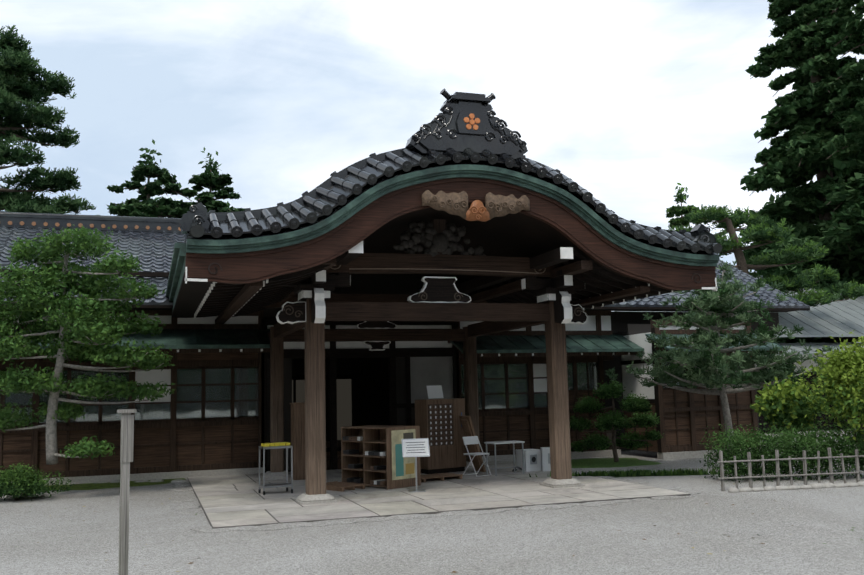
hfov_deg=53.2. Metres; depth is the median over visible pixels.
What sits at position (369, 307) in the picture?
porch beams
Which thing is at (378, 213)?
porch bargeboard
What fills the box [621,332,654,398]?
bay plaster
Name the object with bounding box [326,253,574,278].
porch rainbow beam
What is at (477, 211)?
gable pendant
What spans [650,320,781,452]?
bay wall frame
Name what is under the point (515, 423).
wing wall panels
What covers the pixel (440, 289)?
porch frog leg strut
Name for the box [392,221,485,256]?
gable carving
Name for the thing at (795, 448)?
hedge foliage
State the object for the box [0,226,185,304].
wing roof
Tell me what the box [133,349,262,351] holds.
lean-to rafter ends
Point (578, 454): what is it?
wing wall footing
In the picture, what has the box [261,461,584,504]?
porch post bases
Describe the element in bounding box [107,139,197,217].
conifer foliage
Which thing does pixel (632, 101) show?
sky
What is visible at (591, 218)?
copper porch cornice
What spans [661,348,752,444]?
bay wall panels
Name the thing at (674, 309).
wing eave boards
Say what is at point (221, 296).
porch rafters
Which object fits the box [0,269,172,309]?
wing eave boards
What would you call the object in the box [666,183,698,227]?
conifer foliage
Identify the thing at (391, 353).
entrance wall frame
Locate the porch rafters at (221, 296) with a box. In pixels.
[196,240,671,317]
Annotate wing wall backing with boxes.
[17,367,253,465]
[477,360,612,442]
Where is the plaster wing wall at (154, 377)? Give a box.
[8,315,257,402]
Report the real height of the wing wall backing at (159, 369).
3.690 m
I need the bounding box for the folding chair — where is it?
[462,436,490,476]
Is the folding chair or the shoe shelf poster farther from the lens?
the folding chair
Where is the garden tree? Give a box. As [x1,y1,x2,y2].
[0,225,174,464]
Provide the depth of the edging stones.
14.93 m
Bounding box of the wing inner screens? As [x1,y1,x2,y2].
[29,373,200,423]
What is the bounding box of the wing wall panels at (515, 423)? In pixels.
[479,391,600,450]
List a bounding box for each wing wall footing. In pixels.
[44,467,262,484]
[482,449,620,461]
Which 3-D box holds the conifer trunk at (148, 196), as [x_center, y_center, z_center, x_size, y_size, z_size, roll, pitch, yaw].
[-11.753,0.512,36.319,5.762,11.921,5.534,-1,-7,-3]
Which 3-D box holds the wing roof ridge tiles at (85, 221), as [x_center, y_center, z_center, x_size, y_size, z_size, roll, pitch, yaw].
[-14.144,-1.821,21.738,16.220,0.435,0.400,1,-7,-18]
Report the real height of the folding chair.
0.822 m
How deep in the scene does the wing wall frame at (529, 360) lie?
22.40 m
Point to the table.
(504, 442)
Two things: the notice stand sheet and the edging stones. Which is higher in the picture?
the notice stand sheet
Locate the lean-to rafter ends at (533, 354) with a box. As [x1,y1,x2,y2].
[481,352,629,355]
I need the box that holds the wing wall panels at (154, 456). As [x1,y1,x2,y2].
[0,352,257,473]
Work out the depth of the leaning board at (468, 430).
19.07 m
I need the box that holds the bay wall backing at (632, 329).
[627,324,650,334]
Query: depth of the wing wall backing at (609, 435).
23.39 m
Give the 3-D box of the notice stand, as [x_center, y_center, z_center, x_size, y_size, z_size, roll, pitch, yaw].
[-0.291,3.241,15.746,0.524,0.942,0.348,1,-7,-18]
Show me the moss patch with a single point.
(598, 463)
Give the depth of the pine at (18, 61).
29.78 m
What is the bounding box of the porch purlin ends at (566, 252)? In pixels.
[348,241,572,258]
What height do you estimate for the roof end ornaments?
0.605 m
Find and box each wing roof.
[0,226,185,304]
[419,260,809,307]
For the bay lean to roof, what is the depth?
21.81 m
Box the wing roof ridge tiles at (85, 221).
[0,212,181,232]
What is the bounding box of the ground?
[0,429,863,574]
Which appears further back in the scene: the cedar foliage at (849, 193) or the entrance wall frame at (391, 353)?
the cedar foliage at (849, 193)
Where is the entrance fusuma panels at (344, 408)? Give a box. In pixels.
[292,379,351,439]
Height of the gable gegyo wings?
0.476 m
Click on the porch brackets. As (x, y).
(546, 290)
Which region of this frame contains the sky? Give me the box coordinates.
[0,0,863,272]
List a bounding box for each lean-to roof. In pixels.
[4,329,269,349]
[450,334,643,352]
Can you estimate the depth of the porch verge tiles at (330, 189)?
14.10 m
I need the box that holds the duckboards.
[326,473,462,491]
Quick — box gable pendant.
[465,200,489,221]
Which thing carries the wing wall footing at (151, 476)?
on the ground
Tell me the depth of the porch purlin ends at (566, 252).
14.99 m
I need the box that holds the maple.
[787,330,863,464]
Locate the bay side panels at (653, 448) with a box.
[624,403,657,451]
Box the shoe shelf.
[341,425,420,489]
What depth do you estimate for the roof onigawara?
14.74 m
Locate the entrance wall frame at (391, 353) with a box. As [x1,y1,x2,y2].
[261,317,458,472]
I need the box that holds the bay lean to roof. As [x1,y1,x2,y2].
[645,333,784,350]
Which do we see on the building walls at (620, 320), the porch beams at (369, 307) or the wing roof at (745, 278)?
the wing roof at (745, 278)
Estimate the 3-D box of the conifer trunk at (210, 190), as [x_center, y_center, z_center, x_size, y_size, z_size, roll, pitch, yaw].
[-9.682,0.674,39.663,8.080,12.300,6.998,1,-7,-18]
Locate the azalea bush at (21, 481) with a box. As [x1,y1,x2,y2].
[0,461,76,500]
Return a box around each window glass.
[0,368,257,422]
[461,362,598,408]
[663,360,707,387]
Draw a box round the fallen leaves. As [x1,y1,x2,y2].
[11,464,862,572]
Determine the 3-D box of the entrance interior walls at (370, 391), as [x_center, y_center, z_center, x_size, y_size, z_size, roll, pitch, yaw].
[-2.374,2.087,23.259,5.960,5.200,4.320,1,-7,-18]
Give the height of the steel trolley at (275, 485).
0.860 m
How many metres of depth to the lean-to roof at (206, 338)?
19.40 m
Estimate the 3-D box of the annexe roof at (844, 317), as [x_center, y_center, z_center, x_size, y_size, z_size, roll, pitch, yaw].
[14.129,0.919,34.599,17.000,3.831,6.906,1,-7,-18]
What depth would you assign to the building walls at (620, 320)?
24.77 m
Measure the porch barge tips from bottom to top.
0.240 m
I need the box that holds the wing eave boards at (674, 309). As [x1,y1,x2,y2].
[586,307,809,311]
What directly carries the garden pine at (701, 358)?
on the ground
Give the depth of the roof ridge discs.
23.16 m
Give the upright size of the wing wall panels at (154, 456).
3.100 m
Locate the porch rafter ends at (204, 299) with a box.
[194,279,672,317]
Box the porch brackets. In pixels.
[282,270,584,303]
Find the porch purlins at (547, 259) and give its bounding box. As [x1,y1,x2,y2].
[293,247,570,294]
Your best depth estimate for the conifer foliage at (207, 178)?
39.46 m
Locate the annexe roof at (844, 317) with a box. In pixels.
[621,276,863,354]
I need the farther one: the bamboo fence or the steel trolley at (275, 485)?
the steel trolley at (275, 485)
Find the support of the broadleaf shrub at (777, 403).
on the ground
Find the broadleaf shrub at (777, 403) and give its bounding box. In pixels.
[750,377,825,473]
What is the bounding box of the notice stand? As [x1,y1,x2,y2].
[401,438,429,492]
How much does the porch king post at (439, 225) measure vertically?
0.650 m
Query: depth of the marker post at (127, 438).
7.34 m
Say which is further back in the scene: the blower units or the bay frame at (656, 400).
the bay frame at (656, 400)
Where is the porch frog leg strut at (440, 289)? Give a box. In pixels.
[407,276,471,302]
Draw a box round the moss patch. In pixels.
[571,458,661,467]
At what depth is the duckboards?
16.62 m
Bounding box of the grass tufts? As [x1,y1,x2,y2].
[529,467,775,476]
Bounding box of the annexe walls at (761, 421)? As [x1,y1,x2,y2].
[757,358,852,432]
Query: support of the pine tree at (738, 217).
on the ground
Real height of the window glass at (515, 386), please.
1.142 m
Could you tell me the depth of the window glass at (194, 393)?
19.85 m
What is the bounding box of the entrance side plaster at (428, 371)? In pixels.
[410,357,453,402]
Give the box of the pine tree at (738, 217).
[668,204,863,306]
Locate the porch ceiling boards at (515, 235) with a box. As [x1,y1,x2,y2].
[172,203,674,317]
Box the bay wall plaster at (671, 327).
[659,325,744,329]
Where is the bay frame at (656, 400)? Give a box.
[621,328,661,452]
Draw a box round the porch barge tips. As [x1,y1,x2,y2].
[185,267,717,290]
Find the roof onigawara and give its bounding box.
[405,88,527,158]
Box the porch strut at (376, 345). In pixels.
[356,321,396,350]
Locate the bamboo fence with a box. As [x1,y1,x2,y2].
[717,448,863,490]
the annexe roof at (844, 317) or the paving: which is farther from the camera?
the annexe roof at (844, 317)
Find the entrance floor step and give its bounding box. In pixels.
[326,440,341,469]
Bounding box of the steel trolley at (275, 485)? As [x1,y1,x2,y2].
[258,445,292,494]
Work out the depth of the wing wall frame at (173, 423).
19.60 m
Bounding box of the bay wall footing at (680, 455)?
[657,448,749,459]
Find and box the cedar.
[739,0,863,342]
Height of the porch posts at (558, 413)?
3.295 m
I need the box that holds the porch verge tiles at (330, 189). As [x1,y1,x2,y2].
[187,148,718,254]
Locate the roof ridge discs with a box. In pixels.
[8,221,180,230]
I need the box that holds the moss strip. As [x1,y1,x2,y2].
[49,478,185,489]
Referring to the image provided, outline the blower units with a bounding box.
[512,447,550,471]
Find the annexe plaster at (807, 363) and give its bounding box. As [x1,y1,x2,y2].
[755,354,834,371]
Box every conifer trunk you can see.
[120,164,191,217]
[198,170,232,211]
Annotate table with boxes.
[484,440,524,475]
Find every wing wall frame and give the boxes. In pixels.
[0,309,269,478]
[451,310,639,455]
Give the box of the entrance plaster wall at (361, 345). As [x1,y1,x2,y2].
[267,325,451,348]
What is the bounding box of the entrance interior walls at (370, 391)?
[234,274,463,471]
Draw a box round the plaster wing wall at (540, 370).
[460,316,610,391]
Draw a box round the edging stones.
[69,479,863,492]
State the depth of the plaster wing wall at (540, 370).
22.79 m
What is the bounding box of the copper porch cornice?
[166,164,719,311]
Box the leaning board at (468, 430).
[459,415,485,471]
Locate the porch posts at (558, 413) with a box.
[270,299,571,494]
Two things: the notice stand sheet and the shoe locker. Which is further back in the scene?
the shoe locker
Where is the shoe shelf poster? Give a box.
[391,429,415,479]
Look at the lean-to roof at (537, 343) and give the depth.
22.13 m
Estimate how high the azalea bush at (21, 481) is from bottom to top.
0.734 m
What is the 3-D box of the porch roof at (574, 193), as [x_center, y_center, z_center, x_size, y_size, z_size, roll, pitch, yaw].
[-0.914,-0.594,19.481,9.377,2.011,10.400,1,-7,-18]
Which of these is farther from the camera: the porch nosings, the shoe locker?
the shoe locker
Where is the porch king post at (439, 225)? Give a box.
[430,219,446,254]
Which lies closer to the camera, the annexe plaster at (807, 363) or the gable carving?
the gable carving
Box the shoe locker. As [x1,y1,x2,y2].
[415,385,465,473]
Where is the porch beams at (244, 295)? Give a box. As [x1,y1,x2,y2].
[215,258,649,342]
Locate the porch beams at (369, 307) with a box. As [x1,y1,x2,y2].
[266,294,549,341]
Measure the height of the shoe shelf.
1.140 m
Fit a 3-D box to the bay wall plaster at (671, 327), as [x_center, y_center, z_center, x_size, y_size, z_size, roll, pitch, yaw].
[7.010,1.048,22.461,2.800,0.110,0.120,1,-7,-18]
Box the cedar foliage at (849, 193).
[815,0,863,254]
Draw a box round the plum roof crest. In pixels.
[464,113,479,129]
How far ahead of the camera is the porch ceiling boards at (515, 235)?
16.53 m
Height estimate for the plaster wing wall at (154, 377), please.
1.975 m
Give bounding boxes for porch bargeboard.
[184,178,715,290]
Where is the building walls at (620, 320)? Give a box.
[603,311,779,450]
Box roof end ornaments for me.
[180,202,721,252]
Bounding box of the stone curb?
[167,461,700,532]
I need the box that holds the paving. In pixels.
[188,461,689,526]
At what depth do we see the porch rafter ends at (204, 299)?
16.33 m
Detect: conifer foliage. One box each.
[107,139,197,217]
[170,147,243,211]
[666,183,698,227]
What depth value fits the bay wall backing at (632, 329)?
23.31 m
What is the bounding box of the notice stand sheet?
[403,439,428,455]
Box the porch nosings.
[276,288,587,324]
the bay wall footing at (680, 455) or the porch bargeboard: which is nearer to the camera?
the porch bargeboard
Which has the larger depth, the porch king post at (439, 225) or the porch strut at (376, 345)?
the porch strut at (376, 345)
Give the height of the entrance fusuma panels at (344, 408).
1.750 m
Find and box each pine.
[0,25,95,213]
[605,260,837,465]
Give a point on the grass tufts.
(646, 472)
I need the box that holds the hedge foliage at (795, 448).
[699,417,863,483]
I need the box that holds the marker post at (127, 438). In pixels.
[117,409,135,574]
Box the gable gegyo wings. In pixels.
[422,190,529,218]

